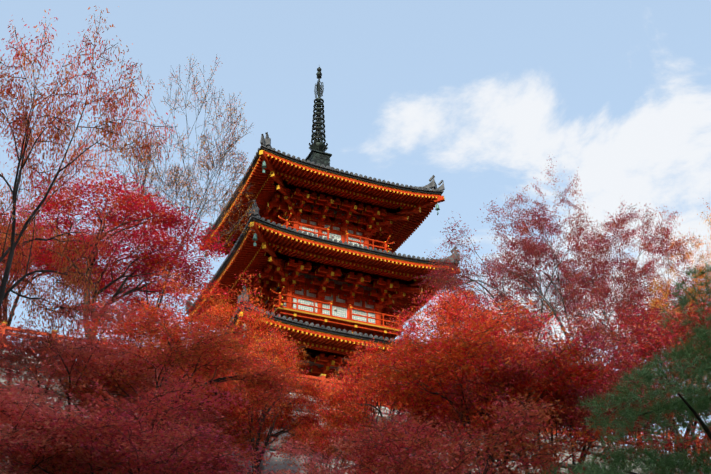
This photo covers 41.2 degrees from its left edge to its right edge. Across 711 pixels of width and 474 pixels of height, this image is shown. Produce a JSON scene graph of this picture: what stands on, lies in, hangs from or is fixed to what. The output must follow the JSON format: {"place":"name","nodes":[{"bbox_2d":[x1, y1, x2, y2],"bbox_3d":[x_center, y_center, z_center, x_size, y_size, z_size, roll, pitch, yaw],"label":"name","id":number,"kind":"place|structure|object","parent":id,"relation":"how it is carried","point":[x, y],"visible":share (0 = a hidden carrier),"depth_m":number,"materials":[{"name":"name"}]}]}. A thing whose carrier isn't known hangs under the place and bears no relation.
{"place":"outdoors","nodes":[
{"label":"outdoors","id":0,"kind":"place"},
{"bbox_2d":[0,0,710,458],"label":"sky","id":1,"kind":"structure","parent":0,"point":[477,97],"materials":[{"name":"blue"}]},
{"bbox_3d":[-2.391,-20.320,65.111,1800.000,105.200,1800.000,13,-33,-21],"label":"ground","id":2,"kind":"structure","parent":0,"visible":0},
{"bbox_2d":[0,198,130,326],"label":"maple","id":3,"kind":"object","parent":2,"relation":"on","point":[45,257],"visible":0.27,"depth_m":35.57,"materials":[{"name":"red plant"}]},
{"bbox_2d":[0,6,175,367],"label":"tree","id":4,"kind":"object","parent":2,"relation":"on","point":[18,238],"visible":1,"depth_m":16.83,"materials":[{"name":"red plant"}]},
{"bbox_2d":[0,371,204,473],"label":"maple","id":5,"kind":"object","parent":2,"relation":"on","point":[7,402],"visible":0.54,"depth_m":9.82,"materials":[{"name":"red plant"}]},
{"bbox_2d":[0,284,235,473],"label":"maple","id":6,"kind":"object","parent":2,"relation":"on","point":[82,346],"visible":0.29,"depth_m":17.84,"materials":[{"name":"red plant"}]},
{"bbox_2d":[0,164,238,354],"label":"maple","id":7,"kind":"object","parent":2,"relation":"on","point":[132,205],"visible":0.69,"depth_m":36.85,"materials":[{"name":"red plant"}]},
{"bbox_2d":[0,367,293,473],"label":"maple","id":8,"kind":"object","parent":2,"relation":"on","point":[210,465],"visible":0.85,"depth_m":9.52,"materials":[{"name":"red plant"}]},
{"bbox_2d":[27,261,266,461],"bbox_3d":[-5.733,5.633,26.599,7.043,8.783,8.060,-21,-36,31],"label":"maple","id":9,"kind":"object","parent":2,"relation":"on","point":[207,296],"visible":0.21,"depth_m":26.40,"materials":[{"name":"red plant"}]},
{"bbox_2d":[46,306,303,459],"bbox_3d":[-3.989,4.640,19.828,5.721,6.065,7.499,12,-33,-20],"label":"maple","id":10,"kind":"object","parent":2,"relation":"on","point":[199,362],"visible":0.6,"depth_m":19.05,"materials":[{"name":"red plant"}]},
{"bbox_2d":[152,269,311,462],"bbox_3d":[-4.038,5.798,28.002,4.575,9.813,5.996,14,-33,-23],"label":"maple","id":11,"kind":"object","parent":2,"relation":"on","point":[222,309],"visible":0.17,"depth_m":28.90,"materials":[{"name":"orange plant"}]},
{"bbox_2d":[198,330,334,473],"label":"maple","id":12,"kind":"object","parent":2,"relation":"on","point":[310,388],"visible":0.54,"depth_m":22.35,"materials":[{"name":"red plant"}]},
{"bbox_2d":[276,365,386,473],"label":"maple","id":13,"kind":"object","parent":2,"relation":"on","point":[317,435],"visible":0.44,"depth_m":22.52,"materials":[{"name":"red plant"}]},
{"bbox_2d":[230,409,439,473],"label":"maple","id":14,"kind":"object","parent":2,"relation":"on","point":[288,447],"visible":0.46,"depth_m":11.02,"materials":[{"name":"red plant"}]},
{"bbox_2d":[0,321,710,473],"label":"terrace wall","id":15,"kind":"structure","parent":2,"relation":"on","point":[278,462],"depth_m":32.32,"materials":[{"name":"stone"}]},
{"bbox_2d":[313,338,458,473],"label":"maple","id":16,"kind":"object","parent":2,"relation":"on","point":[357,410],"visible":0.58,"depth_m":21.60,"materials":[{"name":"red plant"}]},
{"bbox_2d":[314,382,587,473],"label":"maple","id":17,"kind":"object","parent":2,"relation":"on","point":[415,457],"visible":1,"depth_m":9.48,"materials":[{"name":"red plant"}]},
{"bbox_2d":[379,282,557,470],"bbox_3d":[3.104,5.824,26.919,5.356,10.503,4.919,25,-39,-37],"label":"maple","id":18,"kind":"object","parent":2,"relation":"on","point":[453,305],"visible":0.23,"depth_m":27.94,"materials":[{"name":"red plant"}]},
{"bbox_2d":[334,290,644,473],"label":"maple","id":19,"kind":"object","parent":2,"relation":"on","point":[433,363],"visible":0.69,"depth_m":18.52,"materials":[{"name":"red plant"}]},
{"bbox_2d":[414,198,611,457],"bbox_3d":[6.997,7.061,39.116,9.243,18.258,11.922,0,-31,-1],"label":"maple","id":20,"kind":"object","parent":2,"relation":"on","point":[449,283],"visible":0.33,"depth_m":38.86,"materials":[{"name":"red plant"}]},
{"bbox_2d":[436,297,696,473],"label":"maple","id":21,"kind":"object","parent":2,"relation":"on","point":[571,422],"visible":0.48,"depth_m":18.68,"materials":[{"name":"red plant"}]},
{"bbox_2d":[481,154,685,472],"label":"maple","id":22,"kind":"object","parent":2,"relation":"on","point":[529,247],"visible":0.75,"depth_m":39.04,"materials":[{"name":"red plant"}]},
{"bbox_2d":[498,259,710,473],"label":"pine","id":23,"kind":"object","parent":2,"relation":"on","point":[685,407],"visible":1,"depth_m":10.03,"materials":[{"name":"green plant"}]},
{"bbox_2d":[559,206,710,463],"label":"maple","id":24,"kind":"object","parent":2,"relation":"on","point":[640,296],"visible":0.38,"depth_m":36.88,"materials":[{"name":"red plant"}]},
{"bbox_2d":[581,289,710,473],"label":"maple","id":25,"kind":"object","parent":2,"relation":"on","point":[646,346],"visible":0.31,"depth_m":22.30,"materials":[{"name":"red plant"}]},
{"bbox_2d":[644,198,710,388],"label":"tree","id":26,"kind":"object","parent":2,"relation":"on","point":[667,290],"visible":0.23,"depth_m":30.01,"materials":[{"name":"plant"}]},
{"label":"terrace gravel ground","id":27,"kind":"structure","parent":0,"visible":0},
{"bbox_2d":[106,54,256,313],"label":"tree","id":28,"kind":"object","parent":27,"relation":"on","point":[170,183],"visible":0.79,"depth_m":41.88,"materials":[{"name":"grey plant"}]},
{"bbox_2d":[185,67,473,409],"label":"pagoda","id":29,"kind":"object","parent":27,"relation":"on","point":[318,248],"visible":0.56,"depth_m":48.78,"materials":[{"name":"paint"}]}
]}

